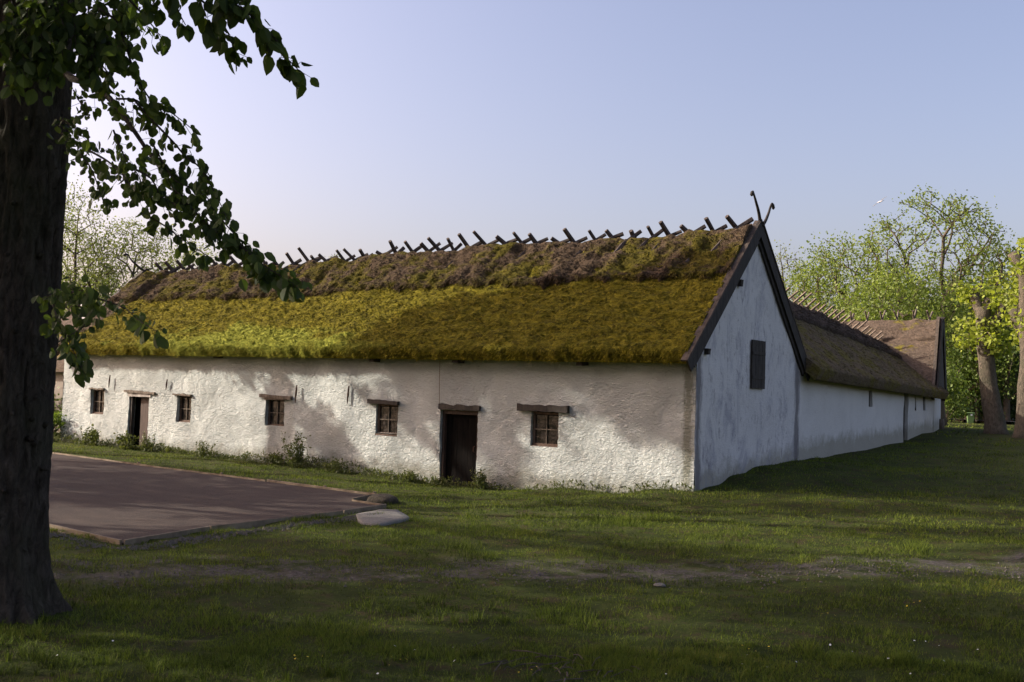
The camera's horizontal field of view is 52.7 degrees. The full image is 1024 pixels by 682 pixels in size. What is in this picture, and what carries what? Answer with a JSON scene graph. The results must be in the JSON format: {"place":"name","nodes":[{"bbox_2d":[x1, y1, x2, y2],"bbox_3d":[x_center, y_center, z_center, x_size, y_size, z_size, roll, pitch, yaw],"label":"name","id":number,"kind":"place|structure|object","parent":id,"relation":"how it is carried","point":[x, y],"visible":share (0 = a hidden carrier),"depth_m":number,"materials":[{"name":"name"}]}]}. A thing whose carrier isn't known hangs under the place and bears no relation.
{"place":"outdoors","nodes":[
{"label":"outdoors","id":0,"kind":"place"},
{"bbox_2d":[0,418,1023,681],"bbox_3d":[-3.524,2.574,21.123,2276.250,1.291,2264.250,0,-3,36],"label":"ground","id":1,"kind":"structure","parent":0,"point":[1006,558],"depth_m":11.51,"materials":[{"name":"green plant"}]},
{"bbox_2d":[54,386,61,428],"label":"bush","id":2,"kind":"object","parent":1,"relation":"on","point":[55,404],"visible":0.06,"depth_m":36.36,"materials":[{"name":"green plant"}]},
{"bbox_2d":[53,405,66,435],"bbox_3d":[-15.285,2.724,34.188,1.711,1.258,2.047,2,-3,-1],"label":"bush","id":3,"kind":"object","parent":1,"relation":"on","point":[57,419],"visible":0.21,"depth_m":34.04,"materials":[{"name":"green plant"}]},
{"bbox_2d":[54,304,84,432],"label":"house","id":4,"kind":"structure","parent":1,"relation":"on","point":[59,373],"depth_m":36.67,"materials":[{"name":"paint"}]},
{"bbox_2d":[61,195,95,310],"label":"young tree","id":5,"kind":"object","parent":1,"relation":"on","point":[68,251],"visible":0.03,"depth_m":67.22,"materials":[{"name":"green plant"}]},
{"bbox_2d":[79,424,100,445],"bbox_3d":[-13.207,2.965,32.277,0.835,0.806,0.445,0,-3,36],"label":"weed clump","id":6,"kind":"object","parent":1,"relation":"on","point":[93,436],"visible":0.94,"depth_m":32.23,"materials":[{"name":"green plant"}]},
{"bbox_2d":[67,260,124,308],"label":"bushy tree","id":7,"kind":"object","parent":1,"relation":"on","point":[100,282],"visible":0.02,"depth_m":78.02,"materials":[{"name":"green plant"}]},
{"bbox_2d":[61,173,135,312],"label":"young tree","id":8,"kind":"object","parent":1,"relation":"on","point":[78,240],"visible":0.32,"depth_m":62.26,"materials":[{"name":"green plant"}]},
{"bbox_2d":[113,430,139,449],"bbox_3d":[-11.623,3.023,31.153,1.000,0.688,0.416,0,-3,36],"label":"weed clump","id":9,"kind":"object","parent":1,"relation":"on","point":[124,442],"visible":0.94,"depth_m":31.11,"materials":[{"name":"green plant"}]},
{"bbox_2d":[72,216,192,302],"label":"young tree","id":10,"kind":"object","parent":1,"relation":"on","point":[140,231],"visible":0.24,"depth_m":63.67,"materials":[{"name":"green plant"}]},
{"bbox_2d":[140,431,154,451],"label":"weed clump","id":11,"kind":"object","parent":1,"relation":"on","point":[150,447],"visible":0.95,"depth_m":30.65,"materials":[{"name":"green plant"}]},
{"bbox_2d":[0,0,318,624],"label":"linden tree","id":12,"kind":"object","parent":1,"relation":"on","point":[41,41],"visible":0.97,"depth_m":7.42,"materials":[{"name":"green plant"}]},
{"bbox_2d":[151,237,219,270],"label":"young tree","id":13,"kind":"object","parent":1,"relation":"on","point":[200,254],"visible":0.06,"depth_m":70.29,"materials":[{"name":"green plant"}]},
{"bbox_2d":[195,440,217,457],"bbox_3d":[-8.670,3.073,29.120,0.790,0.550,0.367,0,-3,30],"label":"weed clump","id":14,"kind":"object","parent":1,"relation":"on","point":[199,452],"visible":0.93,"depth_m":29.11,"materials":[{"name":"green plant"}]},
{"bbox_2d":[49,454,372,542],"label":"gravel yard","id":15,"kind":"structure","parent":1,"relation":"on","point":[121,501],"depth_m":18.16,"materials":[{"name":"grey gravel"}]},
{"bbox_2d":[49,452,386,544],"bbox_3d":[-13.562,2.902,24.581,28.175,0.232,6.801,-1,-4,40],"label":"timber edging","id":16,"kind":"object","parent":1,"relation":"on","point":[242,525],"visible":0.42,"depth_m":15.58,"materials":[{"name":"brown wood"}]},
{"bbox_2d":[264,449,284,465],"bbox_3d":[-6.325,3.124,27.549,0.734,0.511,0.312,0,-3,36],"label":"weed clump","id":17,"kind":"object","parent":1,"relation":"on","point":[276,459],"visible":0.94,"depth_m":27.48,"materials":[{"name":"green plant"}]},
{"bbox_2d":[281,431,310,467],"bbox_3d":[-5.641,2.857,26.952,0.927,1.021,0.584,1,-3,11],"label":"weed clump","id":18,"kind":"object","parent":1,"relation":"on","point":[298,457],"visible":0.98,"depth_m":26.88,"materials":[{"name":"green plant"}]},
{"bbox_2d":[320,457,346,472],"bbox_3d":[-4.591,3.162,26.238,0.913,0.511,0.361,0,-3,36],"label":"weed clump","id":19,"kind":"object","parent":1,"relation":"on","point":[333,464],"visible":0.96,"depth_m":26.15,"materials":[{"name":"green plant"}]},
{"bbox_2d":[53,432,696,494],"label":"weeds","id":20,"kind":"object","parent":1,"relation":"on","point":[245,457],"visible":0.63,"depth_m":26.15,"materials":[{"name":"green plant"}]},
{"bbox_2d":[356,509,409,525],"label":"stone slab","id":21,"kind":"structure","parent":1,"relation":"on","point":[387,517],"depth_m":16.21,"materials":[{"name":"grey stone"}]},
{"bbox_2d":[367,493,398,504],"bbox_3d":[-2.380,2.932,18.863,0.643,0.284,0.493,0,-3,36],"label":"stone","id":22,"kind":"object","parent":1,"relation":"on","point":[382,498],"visible":0.58,"depth_m":18.68,"materials":[{"name":"stone"}]},
{"bbox_2d":[400,468,418,482],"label":"weed clump","id":23,"kind":"object","parent":1,"relation":"on","point":[409,476],"visible":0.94,"depth_m":24.73,"materials":[{"name":"green plant"}]},
{"bbox_2d":[57,190,809,492],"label":"thatched barn","id":24,"kind":"structure","parent":1,"relation":"on","point":[617,361],"depth_m":24.93,"materials":[{"name":"paint"}]},
{"bbox_2d":[91,390,103,413],"bbox_3d":[-13.190,1.955,33.210,0.820,0.890,0.280,0,-3,36],"label":"window","id":25,"kind":"structure","parent":24,"relation":"in","point":[98,401],"depth_m":33.24,"materials":[{"name":"brown wood"}]},
{"bbox_2d":[139,397,148,445],"bbox_3d":[-11.291,2.611,31.793,0.495,1.840,0.030,0,-3,36],"label":"door","id":26,"kind":"structure","parent":24,"relation":"in","point":[144,417],"depth_m":31.83,"materials":[{"name":"brown paint"}]},
{"bbox_2d":[177,396,191,422],"bbox_3d":[-9.593,2.016,30.633,0.770,0.880,0.282,0,-3,36],"label":"window","id":27,"kind":"structure","parent":24,"relation":"in","point":[185,403],"depth_m":30.66,"materials":[{"name":"brown wood"}]},
{"bbox_2d":[267,400,284,425],"bbox_3d":[-6.391,1.975,28.347,0.840,0.860,0.283,0,-3,36],"label":"window","id":28,"kind":"structure","parent":24,"relation":"in","point":[276,407],"depth_m":28.36,"materials":[{"name":"brown wood"}]},
{"bbox_2d":[375,404,398,436],"bbox_3d":[-3.049,1.977,25.946,0.850,0.870,0.303,0,-3,36],"label":"window","id":29,"kind":"structure","parent":24,"relation":"in","point":[387,416],"depth_m":25.93,"materials":[{"name":"brown wood"}]},
{"bbox_2d":[445,414,476,485],"bbox_3d":[-1.192,2.652,24.546,0.972,1.860,0.098,0,-3,36],"label":"door","id":30,"kind":"structure","parent":24,"relation":"in","point":[461,429],"depth_m":24.58,"materials":[{"name":"black wood"}]},
{"bbox_2d":[531,411,558,447],"bbox_3d":[0.813,1.988,23.197,0.850,0.860,0.283,0,-3,36],"label":"window","id":31,"kind":"structure","parent":24,"relation":"in","point":[545,424],"depth_m":23.20,"materials":[{"name":"brown wood"}]},
{"bbox_2d":[430,473,450,486],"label":"weed clump","id":32,"kind":"object","parent":1,"relation":"on","point":[436,480],"visible":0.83,"depth_m":24.23,"materials":[{"name":"green plant"}]},
{"bbox_2d":[470,469,487,489],"bbox_3d":[-0.757,3.149,23.613,0.492,0.544,0.338,1,-3,15],"label":"weed clump","id":33,"kind":"object","parent":1,"relation":"on","point":[481,482],"visible":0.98,"depth_m":23.52,"materials":[{"name":"green plant"}]},
{"bbox_2d":[49,515,1023,595],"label":"pebbles","id":34,"kind":"object","parent":1,"relation":"on","point":[175,541],"visible":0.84,"depth_m":12.65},
{"bbox_2d":[112,608,977,673],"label":"daisies","id":35,"kind":"object","parent":1,"relation":"on","point":[741,663],"visible":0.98,"depth_m":8.08,"materials":[{"name":"white plant"}]},
{"bbox_2d":[474,637,640,681],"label":"twigs","id":36,"kind":"object","parent":1,"relation":"on","point":[564,666],"visible":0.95,"depth_m":7.77,"materials":[{"name":"brown wood"}]},
{"bbox_2d":[653,583,665,586],"bbox_3d":[1.598,2.643,11.174,0.144,0.048,0.111,0,-3,36],"label":"stone","id":37,"kind":"object","parent":1,"relation":"on","point":[659,585],"visible":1,"depth_m":11.14,"materials":[{"name":"grey stone"}]},
{"bbox_2d":[773,240,807,302],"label":"young tree","id":38,"kind":"object","parent":1,"relation":"on","point":[782,268],"visible":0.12,"depth_m":75.12,"materials":[{"name":"green plant"}]},
{"bbox_2d":[782,241,861,321],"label":"maple tree","id":39,"kind":"object","parent":1,"relation":"on","point":[811,287],"visible":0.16,"depth_m":70.10,"materials":[{"name":"green plant"}]},
{"bbox_2d":[785,228,925,321],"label":"maple tree","id":40,"kind":"object","parent":1,"relation":"on","point":[836,272],"visible":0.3,"depth_m":65.73,"materials":[{"name":"green plant"}]},
{"bbox_2d":[786,287,948,459],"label":"thatched wing","id":41,"kind":"structure","parent":1,"relation":"on","point":[860,390],"depth_m":31.72,"materials":[{"name":"white paint"}]},
{"bbox_2d":[903,394,904,439],"bbox_3d":[13.871,3.106,36.770,0.040,2.480,0.800,0,-3,32],"label":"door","id":42,"kind":"structure","parent":41,"relation":"in","point":[904,394],"depth_m":37.10,"materials":[{"name":"wood"}]},
{"bbox_2d":[821,309,946,431],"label":"thatched barn","id":43,"kind":"structure","parent":1,"relation":"on","point":[918,345],"depth_m":43.65,"materials":[{"name":"plant"}]},
{"bbox_2d":[827,258,976,388],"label":"maple tree","id":44,"kind":"object","parent":1,"relation":"on","point":[912,302],"visible":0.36,"depth_m":57.21,"materials":[{"name":"green plant"}]},
{"bbox_2d":[838,183,1023,425],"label":"maple tree","id":45,"kind":"object","parent":1,"relation":"on","point":[967,260],"visible":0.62,"depth_m":61.66,"materials":[{"name":"green plant"}]},
{"bbox_2d":[939,419,944,428],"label":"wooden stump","id":46,"kind":"object","parent":1,"relation":"on","point":[941,424],"visible":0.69,"depth_m":45.34,"materials":[{"name":"brown wood"}]},
{"bbox_2d":[944,360,975,421],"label":"bush","id":47,"kind":"object","parent":1,"relation":"on","point":[950,406],"visible":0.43,"depth_m":89.25,"materials":[{"name":"green plant"}]},
{"bbox_2d":[946,388,981,421],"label":"bush","id":48,"kind":"object","parent":1,"relation":"on","point":[969,406],"visible":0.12,"depth_m":96.67,"materials":[{"name":"green plant"}]},
{"bbox_2d":[966,412,974,422],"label":"wheelie bin","id":49,"kind":"object","parent":1,"relation":"on","point":[970,418],"visible":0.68,"depth_m":92.23,"materials":[{"name":"green plastic"}]},
{"bbox_2d":[929,271,1019,421],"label":"broadleaf tree","id":50,"kind":"object","parent":1,"relation":"on","point":[968,357],"visible":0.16,"depth_m":97.40,"materials":[{"name":"green plant"}]},
{"bbox_2d":[948,376,1012,423],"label":"bush","id":51,"kind":"object","parent":1,"relation":"on","point":[981,407],"visible":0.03,"depth_m":101.86,"materials":[{"name":"green plant"}]},
{"bbox_2d":[945,276,1018,434],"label":"pollard tree","id":52,"kind":"object","parent":1,"relation":"on","point":[986,323],"visible":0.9,"depth_m":41.56,"materials":[{"name":"brown plant"}]},
{"bbox_2d":[947,344,1017,422],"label":"slender tree","id":53,"kind":"object","parent":1,"relation":"on","point":[976,420],"visible":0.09,"depth_m":99.85,"materials":[{"name":"grey plant"}]},
{"bbox_2d":[950,254,1019,423],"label":"broadleaf tree","id":54,"kind":"object","parent":1,"relation":"on","point":[1006,400],"visible":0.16,"depth_m":97.06,"materials":[{"name":"green plant"}]},
{"bbox_2d":[956,394,1016,423],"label":"bush","id":55,"kind":"object","parent":1,"relation":"on","point":[982,416],"visible":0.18,"depth_m":99.42,"materials":[{"name":"green plant"}]},
{"bbox_2d":[973,236,1023,438],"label":"pollard tree","id":56,"kind":"object","parent":1,"relation":"on","point":[1015,315],"visible":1,"depth_m":39.20,"materials":[{"name":"green plant"}]},
{"bbox_2d":[999,389,1016,419],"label":"bush","id":57,"kind":"object","parent":1,"relation":"on","point":[1012,401],"visible":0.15,"depth_m":100.09,"materials":[{"name":"green plant"}]},
{"bbox_2d":[997,283,1019,398],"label":"tree leaves","id":58,"kind":"object","parent":1,"relation":"on","point":[1014,363],"visible":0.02,"depth_m":108.56,"materials":[{"name":"green plant"}]},
{"bbox_2d":[62,0,1023,314],"label":"sky","id":59,"kind":"structure","parent":0,"point":[439,120],"materials":[{"name":"blue"}]}
]}

